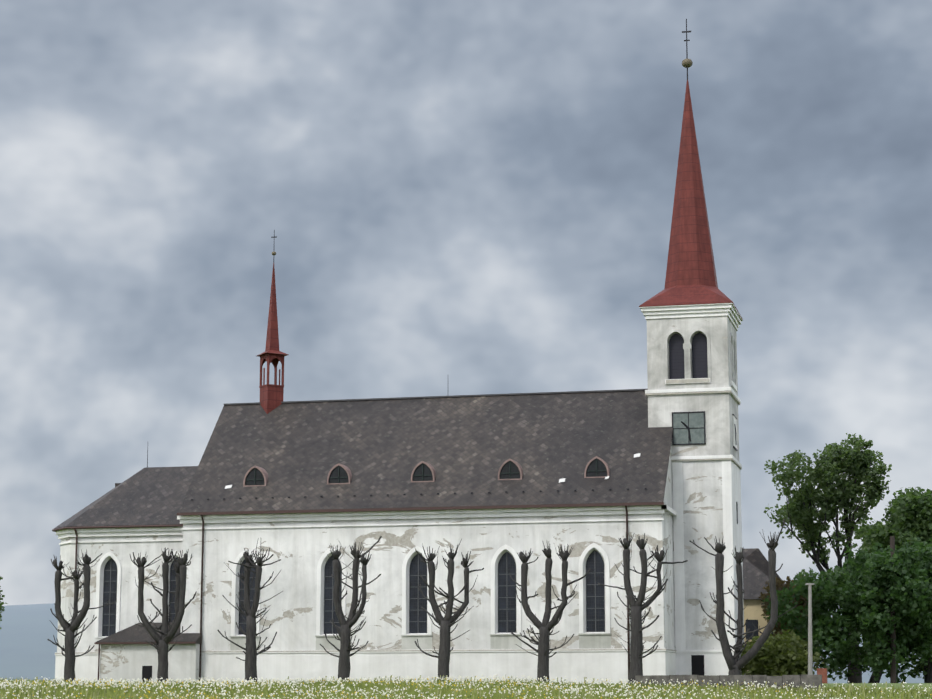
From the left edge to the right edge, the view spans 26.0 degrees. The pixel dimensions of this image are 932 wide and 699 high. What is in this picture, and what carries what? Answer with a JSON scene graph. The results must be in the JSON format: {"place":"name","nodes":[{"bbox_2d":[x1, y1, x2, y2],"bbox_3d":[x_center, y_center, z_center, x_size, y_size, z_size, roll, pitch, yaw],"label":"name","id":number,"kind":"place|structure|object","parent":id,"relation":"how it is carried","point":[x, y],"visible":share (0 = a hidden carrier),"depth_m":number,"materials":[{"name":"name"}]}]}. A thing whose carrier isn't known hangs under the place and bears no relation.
{"place":"outdoors","nodes":[
{"label":"outdoors","id":0,"kind":"place"},
{"bbox_2d":[68,535,182,651],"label":"wall","id":1,"kind":"structure","parent":0,"point":[122,552],"depth_m":132.66,"materials":[{"name":"white paint"}]},
{"bbox_2d":[55,652,100,653],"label":"chancel plinth line","id":2,"kind":"object","parent":1,"relation":"attached to","point":[80,653],"visible":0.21,"depth_m":132.36,"materials":[{"name":"white paint"}]},
{"bbox_2d":[52,524,182,634],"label":"gutter","id":3,"kind":"object","parent":1,"relation":"attached to","point":[94,527],"visible":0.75,"depth_m":133.06,"materials":[{"name":"metal"}]},
{"bbox_2d":[95,550,181,637],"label":"window surround","id":4,"kind":"object","parent":1,"relation":"attached to","point":[104,559],"visible":0.67,"depth_m":132.72,"materials":[{"name":"white paint"}]},
{"bbox_2d":[54,466,197,528],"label":"roof","id":5,"kind":"structure","parent":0,"point":[150,496],"depth_m":135.62,"materials":[{"name":"grey tile"}]},
{"bbox_2d":[102,558,177,635],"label":"window bars","id":6,"kind":"object","parent":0,"point":[110,570],"visible":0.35,"depth_m":132.88,"materials":[{"name":"metal"}]},
{"bbox_2d":[100,644,199,681],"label":"annex walls","id":7,"kind":"structure","parent":0,"point":[123,661],"depth_m":128.92,"materials":[{"name":"white paint"}]},
{"bbox_2d":[94,642,195,679],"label":"gutter","id":8,"kind":"object","parent":7,"relation":"attached to","point":[99,643],"visible":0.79,"depth_m":129.08,"materials":[{"name":"metal"}]},
{"bbox_2d":[142,666,151,681],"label":"annex door","id":9,"kind":"structure","parent":7,"relation":"in","point":[146,672],"depth_m":128.72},
{"bbox_2d":[97,622,200,644],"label":"annex roof","id":10,"kind":"structure","parent":7,"relation":"on","point":[135,633],"depth_m":129.71,"materials":[{"name":"grey tile"}]},
{"bbox_2d":[238,551,604,633],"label":"window bars","id":11,"kind":"object","parent":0,"point":[506,585],"visible":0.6,"depth_m":125.61,"materials":[{"name":"grey metal"}]},
{"bbox_2d":[180,514,663,650],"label":"wall","id":12,"kind":"structure","parent":0,"point":[290,616],"depth_m":126.53,"materials":[{"name":"white paint"}]},
{"bbox_2d":[199,506,629,680],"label":"downspouts","id":13,"kind":"object","parent":12,"relation":"attached to","point":[628,635],"visible":0.75,"depth_m":128.81,"materials":[{"name":"metal"}]},
{"bbox_2d":[230,633,610,650],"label":"nave window aprons","id":14,"kind":"object","parent":12,"relation":"attached to","point":[586,641],"visible":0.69,"depth_m":125.51,"materials":[{"name":"white paint"}]},
{"bbox_2d":[177,502,663,515],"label":"gutter","id":15,"kind":"object","parent":12,"relation":"attached to","point":[427,508],"visible":1,"depth_m":126.45,"materials":[{"name":"metal"}]},
{"bbox_2d":[231,543,609,635],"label":"window surrounds","id":16,"kind":"object","parent":12,"relation":"attached to","point":[498,554],"visible":0.77,"depth_m":125.94,"materials":[{"name":"white paint"}]},
{"bbox_2d":[179,390,672,512],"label":"roof","id":17,"kind":"structure","parent":12,"relation":"on","point":[464,447],"depth_m":131.08,"materials":[{"name":"grey tile"}]},
{"bbox_2d":[257,262,288,413],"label":"ridge turret","id":18,"kind":"object","parent":17,"relation":"on","point":[271,397],"visible":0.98,"depth_m":138.85,"materials":[{"name":"red metal"}]},
{"bbox_2d":[271,19,690,261],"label":"spire crosses","id":19,"kind":"object","parent":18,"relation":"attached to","point":[686,32],"visible":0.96,"depth_m":135.94,"materials":[{"name":"grey metal"}]},
{"bbox_2d":[272,58,692,254],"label":"spire balls","id":20,"kind":"object","parent":19,"relation":"attached to","point":[687,62],"visible":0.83,"depth_m":135.42,"materials":[{"name":"gold metal"}]},
{"bbox_2d":[191,488,646,499],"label":"snow guards","id":21,"kind":"object","parent":17,"relation":"on","point":[420,494],"visible":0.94,"depth_m":127.85,"materials":[{"name":"black metal"}]},
{"bbox_2d":[243,456,609,486],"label":"dormers","id":22,"kind":"object","parent":17,"relation":"on","point":[346,468],"visible":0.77,"depth_m":128.95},
{"bbox_2d":[225,453,639,488],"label":"pale nave slates","id":23,"kind":"object","parent":17,"relation":"on","point":[560,480],"visible":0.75,"depth_m":127.10,"materials":[{"name":"white stone"}]},
{"bbox_2d":[224,389,647,404],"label":"roof ridge","id":24,"kind":"structure","parent":17,"relation":"on","point":[444,396],"depth_m":135.66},
{"bbox_2d":[177,505,676,682],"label":"cornice and plinth","id":25,"kind":"structure","parent":12,"relation":"attached to","point":[580,665],"depth_m":125.65,"materials":[{"name":"white paint"}]},
{"bbox_2d":[201,649,676,651],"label":"nave plinth line","id":26,"kind":"object","parent":12,"relation":"attached to","point":[438,650],"visible":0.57,"depth_m":125.39,"materials":[{"name":"white paint"}]},
{"bbox_2d":[245,459,606,484],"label":"dormer glass","id":27,"kind":"object","parent":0,"point":[427,470],"visible":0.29,"depth_m":128.89,"materials":[{"name":"black glass"}]},
{"bbox_2d":[246,458,606,484],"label":"dormer frames","id":28,"kind":"structure","parent":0,"point":[422,475],"depth_m":128.78,"materials":[{"name":"wood"}]},
{"bbox_2d":[0,603,931,698],"bbox_3d":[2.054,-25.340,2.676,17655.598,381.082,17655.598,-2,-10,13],"label":"terrain","id":29,"kind":"structure","parent":0,"point":[28,649],"depth_m":1837.48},
{"bbox_2d":[0,577,7,628],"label":"tree","id":30,"kind":"object","parent":29,"relation":"on","point":[1,606],"visible":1,"depth_m":150.31,"materials":[{"name":"green plant"}]},
{"bbox_2d":[57,537,70,651],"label":"apse wall","id":31,"kind":"structure","parent":29,"relation":"on","point":[65,553],"depth_m":134.15,"materials":[{"name":"white paint"}]},
{"bbox_2d":[47,549,116,680],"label":"pollarded lime","id":32,"kind":"object","parent":29,"relation":"on","point":[71,628],"visible":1,"depth_m":122.77,"materials":[{"name":"grey plant"}]},
{"bbox_2d":[55,527,182,681],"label":"cornice and plinth","id":33,"kind":"structure","parent":29,"relation":"on","point":[86,665],"depth_m":132.73,"materials":[{"name":"white paint"}]},
{"bbox_2d":[130,547,196,681],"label":"pollarded lime","id":34,"kind":"object","parent":29,"relation":"on","point":[163,640],"visible":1,"depth_m":121.45,"materials":[{"name":"grey plant"}]},
{"bbox_2d":[217,541,282,682],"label":"pollarded lime","id":35,"kind":"object","parent":29,"relation":"on","point":[251,653],"visible":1,"depth_m":120.20,"materials":[{"name":"grey plant"}]},
{"bbox_2d":[320,536,381,681],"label":"pollarded lime","id":36,"kind":"object","parent":29,"relation":"on","point":[346,645],"visible":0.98,"depth_m":118.74,"materials":[{"name":"grey plant"}]},
{"bbox_2d":[414,539,483,680],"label":"pollarded lime","id":37,"kind":"object","parent":29,"relation":"on","point":[446,622],"visible":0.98,"depth_m":117.62,"materials":[{"name":"grey plant"}]},
{"bbox_2d":[0,674,929,698],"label":"flowers","id":38,"kind":"object","parent":29,"relation":"on","point":[217,681],"visible":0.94,"depth_m":101.79,"materials":[{"name":"beige"}]},
{"bbox_2d":[0,675,931,698],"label":"meadow grass","id":39,"kind":"structure","parent":29,"relation":"on","point":[111,693],"depth_m":101.44,"materials":[{"name":"green plant"}]},
{"bbox_2d":[7,677,931,698],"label":"meadow dandelion flowers","id":40,"kind":"object","parent":29,"relation":"on","point":[341,683],"visible":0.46,"depth_m":101.99,"materials":[{"name":"white plant"}]},
{"bbox_2d":[510,543,590,681],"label":"pollarded lime","id":41,"kind":"object","parent":29,"relation":"on","point":[545,626],"visible":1,"depth_m":115.99,"materials":[{"name":"grey plant"}]},
{"bbox_2d":[598,533,687,684],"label":"pollarded lime","id":42,"kind":"object","parent":29,"relation":"on","point":[637,607],"visible":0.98,"depth_m":114.94,"materials":[{"name":"grey plant"}]},
{"bbox_2d":[662,450,674,649],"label":"nave walls","id":43,"kind":"structure","parent":29,"relation":"on","point":[668,590],"depth_m":125.50,"materials":[{"name":"white paint"}]},
{"bbox_2d":[639,303,743,674],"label":"tower trim","id":44,"kind":"structure","parent":29,"relation":"on","point":[715,663],"depth_m":127.65,"materials":[{"name":"white paint"}]},
{"bbox_2d":[664,327,710,378],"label":"window surround","id":45,"kind":"object","parent":44,"relation":"attached to","point":[688,365],"visible":0.9,"depth_m":129.63,"materials":[{"name":"white paint"}]},
{"bbox_2d":[672,411,705,444],"bbox_3d":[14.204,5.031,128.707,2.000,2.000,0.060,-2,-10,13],"label":"clock","id":46,"kind":"object","parent":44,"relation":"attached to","point":[696,422],"depth_m":128.68,"materials":[{"name":"teal metal"}]},
{"bbox_2d":[639,80,742,319],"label":"spire","id":47,"kind":"structure","parent":44,"relation":"on","point":[691,278],"depth_m":132.53,"materials":[{"name":"red metal"}]},
{"bbox_2d":[683,343,732,380],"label":"tower belfry columns","id":48,"kind":"structure","parent":44,"relation":"on","point":[687,345],"depth_m":129.61,"materials":[{"name":"paint"}]},
{"bbox_2d":[730,332,735,384],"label":"window surround","id":49,"kind":"object","parent":44,"relation":"attached to","point":[732,342],"visible":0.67,"depth_m":131.60,"materials":[{"name":"white paint"}]},
{"bbox_2d":[732,414,737,450],"bbox_3d":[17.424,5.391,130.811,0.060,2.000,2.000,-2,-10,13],"label":"clock","id":50,"kind":"object","parent":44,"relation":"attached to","point":[735,423],"visible":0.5,"depth_m":130.47,"materials":[{"name":"grey metal"}]},
{"bbox_2d":[635,675,821,690],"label":"low wall","id":51,"kind":"structure","parent":29,"relation":"on","point":[798,680],"depth_m":110.54,"materials":[{"name":"grey concrete"}]},
{"bbox_2d":[690,519,796,674],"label":"pollarded lime","id":52,"kind":"object","parent":29,"relation":"on","point":[735,664],"visible":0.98,"depth_m":113.51,"materials":[{"name":"grey plant"}]},
{"bbox_2d":[743,599,768,670],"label":"house walls","id":53,"kind":"structure","parent":29,"relation":"on","point":[751,608],"depth_m":144.91,"materials":[{"name":"beige paint"}]},
{"bbox_2d":[746,620,775,638],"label":"house windows","id":54,"kind":"structure","parent":53,"relation":"in","point":[750,625],"depth_m":144.73,"materials":[{"name":"grey glass"}]},
{"bbox_2d":[742,548,781,599],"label":"house roof","id":55,"kind":"structure","parent":53,"relation":"on","point":[755,570],"depth_m":147.29,"materials":[{"name":"grey tile"}]},
{"bbox_2d":[740,629,823,675],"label":"shrub","id":56,"kind":"object","parent":29,"relation":"on","point":[778,654],"visible":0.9,"depth_m":124.89,"materials":[{"name":"green plant"}]},
{"bbox_2d":[756,576,832,666],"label":"copper bush","id":57,"kind":"object","parent":29,"relation":"on","point":[779,586],"depth_m":139.29,"materials":[{"name":"green plant"}]},
{"bbox_2d":[805,583,813,674],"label":"concrete utility pole","id":58,"kind":"object","parent":29,"relation":"on","point":[810,662],"visible":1,"depth_m":122.15,"materials":[{"name":"grey concrete"}]},
{"bbox_2d":[817,668,827,682],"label":"brick pillar","id":59,"kind":"structure","parent":29,"relation":"on","point":[822,672],"depth_m":115.60,"materials":[{"name":"brick"}]},
{"bbox_2d":[764,433,891,682],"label":"tree","id":60,"kind":"object","parent":29,"relation":"on","point":[831,457],"depth_m":142.73,"materials":[{"name":"green plant"}]},
{"bbox_2d":[763,537,931,682],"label":"dense tree","id":61,"kind":"object","parent":29,"relation":"on","point":[867,588],"depth_m":128.33,"materials":[{"name":"green plant"}]},
{"bbox_2d":[843,522,897,678],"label":"tree","id":62,"kind":"object","parent":29,"relation":"on","point":[865,545],"depth_m":163.41,"materials":[{"name":"green plant"}]},
{"bbox_2d":[890,536,895,682],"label":"wood utility pole","id":63,"kind":"object","parent":29,"relation":"on","point":[892,645],"visible":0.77,"depth_m":127.63,"materials":[{"name":"grey"}]},
{"bbox_2d":[854,487,931,682],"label":"tree","id":64,"kind":"object","parent":29,"relation":"on","point":[910,514],"depth_m":135.08,"materials":[{"name":"green plant"}]},
{"bbox_2d":[0,0,931,611],"label":"sky","id":65,"kind":"structure","parent":0,"point":[458,197],"materials":[{"name":"grey"}]},
{"bbox_2d":[647,316,728,389],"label":"tower wall","id":66,"kind":"structure","parent":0,"point":[714,327],"depth_m":129.66,"materials":[{"name":"paint"}]},
{"bbox_2d":[669,333,707,378],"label":"belfry windows","id":67,"kind":"structure","parent":66,"relation":"in","point":[699,358],"depth_m":129.96,"materials":[{"name":"grey glass"}]},
{"bbox_2d":[648,393,738,460],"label":"tower wall","id":68,"kind":"structure","parent":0,"point":[719,409],"depth_m":128.69,"materials":[{"name":"white paint"}]},
{"bbox_2d":[645,378,741,468],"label":"molding","id":69,"kind":"structure","parent":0,"point":[690,381],"depth_m":129.02,"materials":[{"name":"white paint"}]},
{"bbox_2d":[672,460,724,649],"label":"tower shaft","id":70,"kind":"object","parent":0,"point":[702,503],"visible":0.29,"depth_m":127.31,"materials":[{"name":"white paint"}]},
{"bbox_2d":[691,502,737,674],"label":"tower openings","id":71,"kind":"object","parent":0,"point":[697,663],"visible":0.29,"depth_m":126.09,"materials":[{"name":"black"}]},
{"bbox_2d":[727,316,737,395],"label":"wall","id":72,"kind":"structure","parent":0,"point":[731,328],"depth_m":130.48,"materials":[{"name":"paint"}]}
]}

